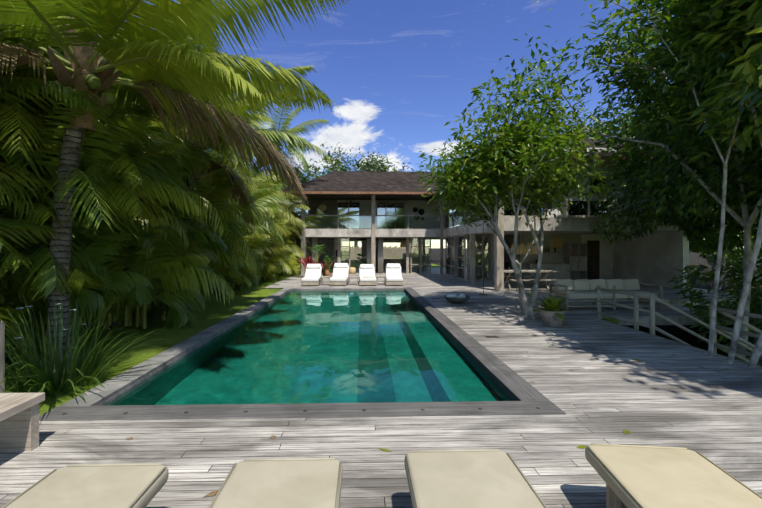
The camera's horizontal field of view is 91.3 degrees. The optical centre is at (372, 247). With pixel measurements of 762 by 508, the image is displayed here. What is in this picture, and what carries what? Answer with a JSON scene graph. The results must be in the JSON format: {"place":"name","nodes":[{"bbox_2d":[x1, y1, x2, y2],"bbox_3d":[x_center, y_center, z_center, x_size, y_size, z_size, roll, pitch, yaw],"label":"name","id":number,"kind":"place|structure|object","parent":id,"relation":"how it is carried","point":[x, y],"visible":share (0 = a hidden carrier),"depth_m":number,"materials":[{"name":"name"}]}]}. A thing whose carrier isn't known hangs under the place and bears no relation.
{"place":"outdoors","nodes":[
{"label":"outdoors","id":0,"kind":"place"},
{"bbox_2d":[5,248,761,415],"bbox_3d":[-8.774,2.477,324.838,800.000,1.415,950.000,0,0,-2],"label":"ground","id":1,"kind":"structure","parent":0,"point":[214,313],"depth_m":8.03,"materials":[{"name":"green plant"}]},
{"bbox_2d":[0,323,4,392],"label":"post","id":2,"kind":"object","parent":1,"relation":"on","point":[2,355],"visible":0.75,"depth_m":3.87,"materials":[{"name":"grey wood"}]},
{"bbox_2d":[0,14,235,359],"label":"areca palms","id":3,"kind":"object","parent":1,"relation":"on","point":[124,236],"visible":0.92,"depth_m":6.30,"materials":[{"name":"green plant"}]},
{"bbox_2d":[0,264,287,413],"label":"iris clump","id":4,"kind":"object","parent":1,"relation":"on","point":[52,376],"visible":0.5,"depth_m":4.75,"materials":[{"name":"green plant"}]},
{"bbox_2d":[0,0,349,364],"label":"palm tree","id":5,"kind":"object","parent":1,"relation":"on","point":[168,70],"visible":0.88,"depth_m":5.53,"materials":[{"name":"green plant"}]},
{"bbox_2d":[60,1,315,310],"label":"palm tree","id":6,"kind":"object","parent":1,"relation":"on","point":[217,164],"visible":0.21,"depth_m":9.91,"materials":[{"name":"green plant"}]},
{"bbox_2d":[56,29,321,311],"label":"areca palms","id":7,"kind":"object","parent":1,"relation":"on","point":[271,245],"visible":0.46,"depth_m":15.01,"materials":[{"name":"green plant"}]},
{"bbox_2d":[244,101,331,186],"bbox_3d":[-6.158,-4.062,23.379,7.180,11.664,7.523,0,0,-2],"label":"palm tree","id":8,"kind":"object","parent":1,"relation":"on","point":[285,123],"visible":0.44,"depth_m":23.42,"materials":[{"name":"green plant"}]},
{"bbox_2d":[21,17,718,175],"bbox_3d":[3.512,-3.336,12.911,42.912,13.089,37.915,0,0,-2],"label":"tree behind palms","id":9,"kind":"object","parent":1,"relation":"on","point":[606,132],"visible":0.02,"depth_m":20.49,"materials":[{"name":"green plant"}]},
{"bbox_2d":[0,274,761,507],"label":"deck","id":10,"kind":"structure","parent":1,"relation":"on","point":[608,391],"depth_m":3.60,"materials":[{"name":"grey wood"}]},
{"bbox_2d":[0,392,44,451],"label":"bench","id":11,"kind":"object","parent":10,"relation":"on","point":[19,421],"visible":1,"depth_m":3.16,"materials":[{"name":"grey wood"}]},
{"bbox_2d":[1,463,168,507],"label":"sun lounger","id":12,"kind":"object","parent":10,"relation":"on","point":[138,485],"visible":1,"depth_m":2.07,"materials":[{"name":"beige fabric"}]},
{"bbox_2d":[209,458,342,507],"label":"sun lounger","id":13,"kind":"object","parent":10,"relation":"on","point":[288,483],"visible":1,"depth_m":2.09,"materials":[{"name":"beige fabric"}]},
{"bbox_2d":[39,287,565,420],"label":"pool","id":14,"kind":"structure","parent":10,"relation":"in","point":[526,397],"depth_m":4.08,"materials":[{"name":"stone"},{"name":"timber"},{"name":"tile"}]},
{"bbox_2d":[104,291,512,405],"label":"pool water","id":15,"kind":"structure","parent":14,"relation":"in","point":[292,347],"depth_m":5.94,"materials":[{"name":"teal liquid"}]},
{"bbox_2d":[109,279,498,337],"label":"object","id":16,"kind":"object","parent":10,"relation":"on","point":[112,325],"visible":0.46,"depth_m":7.32,"materials":[{"name":"wood"}]},
{"bbox_2d":[301,264,321,285],"bbox_3d":[-2.831,1.270,17.596,0.832,0.928,2.038,0,0,-2],"label":"chaise","id":17,"kind":"object","parent":10,"relation":"on","point":[312,274],"visible":0.94,"depth_m":17.79,"materials":[{"name":"white fabric"}]},
{"bbox_2d":[305,263,331,276],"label":"plant pots","id":18,"kind":"object","parent":10,"relation":"on","point":[327,273],"visible":0.35,"depth_m":21.35,"materials":[{"name":"ceramic"}]},
{"bbox_2d":[277,244,366,276],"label":"potted plant leaves","id":19,"kind":"object","parent":10,"relation":"on","point":[308,260],"visible":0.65,"depth_m":21.56,"materials":[{"name":"green plant"}]},
{"bbox_2d":[329,263,348,285],"bbox_3d":[-1.533,1.255,17.691,0.780,0.959,2.020,0,0,0],"label":"chaise","id":20,"kind":"object","parent":10,"relation":"on","point":[340,274],"visible":0.98,"depth_m":17.92,"materials":[{"name":"white fabric"}]},
{"bbox_2d":[348,276,357,284],"bbox_3d":[-0.876,1.545,17.469,0.460,0.380,0.460,0,0,-2],"label":"side table","id":21,"kind":"object","parent":10,"relation":"on","point":[349,277],"visible":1,"depth_m":17.26,"materials":[{"name":"grey wood"}]},
{"bbox_2d":[359,264,376,285],"bbox_3d":[-0.221,1.281,17.637,0.815,0.907,2.032,0,0,-2],"label":"chaise","id":22,"kind":"object","parent":10,"relation":"on","point":[367,274],"visible":1,"depth_m":17.83,"materials":[{"name":"white fabric"}]},
{"bbox_2d":[376,276,385,284],"bbox_3d":[0.423,1.545,17.504,0.460,0.380,0.460,0,0,-2],"label":"side table","id":23,"kind":"object","parent":10,"relation":"on","point":[377,277],"visible":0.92,"depth_m":17.30,"materials":[{"name":"grey wood"}]},
{"bbox_2d":[386,263,402,285],"bbox_3d":[1.046,1.265,17.752,0.780,0.939,2.020,0,0,1],"label":"chaise","id":24,"kind":"object","parent":10,"relation":"on","point":[393,274],"visible":0.98,"depth_m":17.98,"materials":[{"name":"white fabric"}]},
{"bbox_2d":[125,305,725,496],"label":"fallen leaves","id":25,"kind":"object","parent":10,"relation":"on","point":[213,493],"visible":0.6,"depth_m":3.38,"materials":[{"name":"yellow plant"}]},
{"bbox_2d":[444,294,469,303],"bbox_3d":[2.647,1.590,11.593,0.800,0.289,0.800,0,0,-2],"label":"bowl","id":26,"kind":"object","parent":10,"relation":"on","point":[457,299],"depth_m":11.41,"materials":[{"name":"grey stone"}]},
{"bbox_2d":[404,449,546,507],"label":"sun lounger","id":27,"kind":"object","parent":10,"relation":"on","point":[485,478],"visible":1,"depth_m":2.12,"materials":[{"name":"beige fabric"}]},
{"bbox_2d":[479,208,487,294],"bbox_3d":[4.171,-0.841,13.793,0.317,5.151,0.561,0,0,36],"label":"rain chain","id":28,"kind":"object","parent":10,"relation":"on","point":[483,293],"visible":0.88,"depth_m":13.78,"materials":[{"name":"grey metal"}]},
{"bbox_2d":[541,308,564,326],"bbox_3d":[4.009,1.560,8.270,0.490,0.350,0.490,0,0,-2],"label":"plant pot","id":29,"kind":"object","parent":10,"relation":"on","point":[551,319],"visible":0.77,"depth_m":8.10,"materials":[{"name":"stone"}]},
{"bbox_2d":[549,279,662,310],"bbox_3d":[6.658,1.331,10.694,2.720,0.808,0.970,0,0,-2],"label":"bamboo sofa","id":30,"kind":"object","parent":10,"relation":"on","point":[581,290],"visible":0.85,"depth_m":10.78,"materials":[{"name":"beige fabric"}]},
{"bbox_2d":[585,443,761,507],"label":"sun lounger","id":31,"kind":"object","parent":10,"relation":"on","point":[635,476],"visible":1,"depth_m":2.15,"materials":[{"name":"beige fabric"}]},
{"bbox_2d":[208,111,630,260],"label":"tree","id":32,"kind":"object","parent":1,"relation":"on","point":[368,165],"visible":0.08,"depth_m":43.36,"materials":[{"name":"green plant"}]},
{"bbox_2d":[280,139,722,292],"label":"house","id":33,"kind":"structure","parent":1,"relation":"on","point":[373,211],"depth_m":19.74,"materials":[{"name":"concrete"}]},
{"bbox_2d":[349,267,355,273],"bbox_3d":[-1.301,1.522,24.529,0.470,0.425,0.463,0,0,-2],"label":"rattan pouf","id":34,"kind":"object","parent":33,"relation":"on","point":[352,270],"visible":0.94,"depth_m":24.35,"materials":[{"name":"beige wicker"}]},
{"bbox_2d":[391,259,423,271],"bbox_3d":[2.575,1.302,27.287,2.300,0.866,2.316,0,0,-2],"label":"dining table set","id":35,"kind":"object","parent":33,"relation":"on","point":[395,261],"visible":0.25,"depth_m":26.72,"materials":[{"name":"wicker"}]},
{"bbox_2d":[492,267,560,289],"bbox_3d":[6.541,1.297,15.842,2.300,0.925,2.321,0,0,-2],"label":"picnic table","id":36,"kind":"object","parent":33,"relation":"on","point":[510,271],"visible":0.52,"depth_m":15.60,"materials":[{"name":"white wood"}]},
{"bbox_2d":[415,92,603,315],"bbox_3d":[3.909,-1.044,10.476,4.493,5.699,5.469,0,0,32],"label":"tree","id":37,"kind":"object","parent":1,"relation":"on","point":[508,191],"visible":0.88,"depth_m":9.53,"materials":[{"name":"green plant"}]},
{"bbox_2d":[436,0,761,353],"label":"tree crowns","id":38,"kind":"object","parent":1,"relation":"on","point":[698,223],"visible":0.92,"depth_m":8.93,"materials":[{"name":"green plant"}]},
{"bbox_2d":[467,0,761,366],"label":"tree","id":39,"kind":"object","parent":1,"relation":"on","point":[746,222],"visible":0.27,"depth_m":9.88,"materials":[{"name":"green plant"}]},
{"bbox_2d":[585,0,761,367],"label":"tree","id":40,"kind":"object","parent":1,"relation":"on","point":[755,357],"visible":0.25,"depth_m":6.21,"materials":[{"name":"green plant"}]},
{"bbox_2d":[626,21,726,289],"bbox_3d":[13.809,-3.919,10.419,11.752,14.242,11.637,0,0,23],"label":"tree","id":41,"kind":"object","parent":1,"relation":"on","point":[722,260],"depth_m":15.20,"materials":[{"name":"green plant"}]},
{"bbox_2d":[595,285,761,366],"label":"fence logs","id":42,"kind":"object","parent":1,"relation":"on","point":[653,313],"visible":0.56,"depth_m":7.46,"materials":[{"name":"grey wood"}]},
{"bbox_2d":[99,0,743,247],"label":"sky","id":43,"kind":"structure","parent":0,"point":[395,72],"materials":[{"name":"blue"}]},
{"bbox_3d":[4.394,1.625,10.281,0.360,0.220,0.360,0,0,-2],"label":"small pot","id":44,"kind":"object","parent":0,"visible":0},
{"bbox_2d":[526,288,574,321],"bbox_3d":[4.296,1.311,9.036,1.120,0.492,2.801,0,0,21],"label":"bromeliad","id":45,"kind":"object","parent":44,"relation":"in","point":[550,303],"visible":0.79,"depth_m":8.21,"materials":[{"name":"green plant"}]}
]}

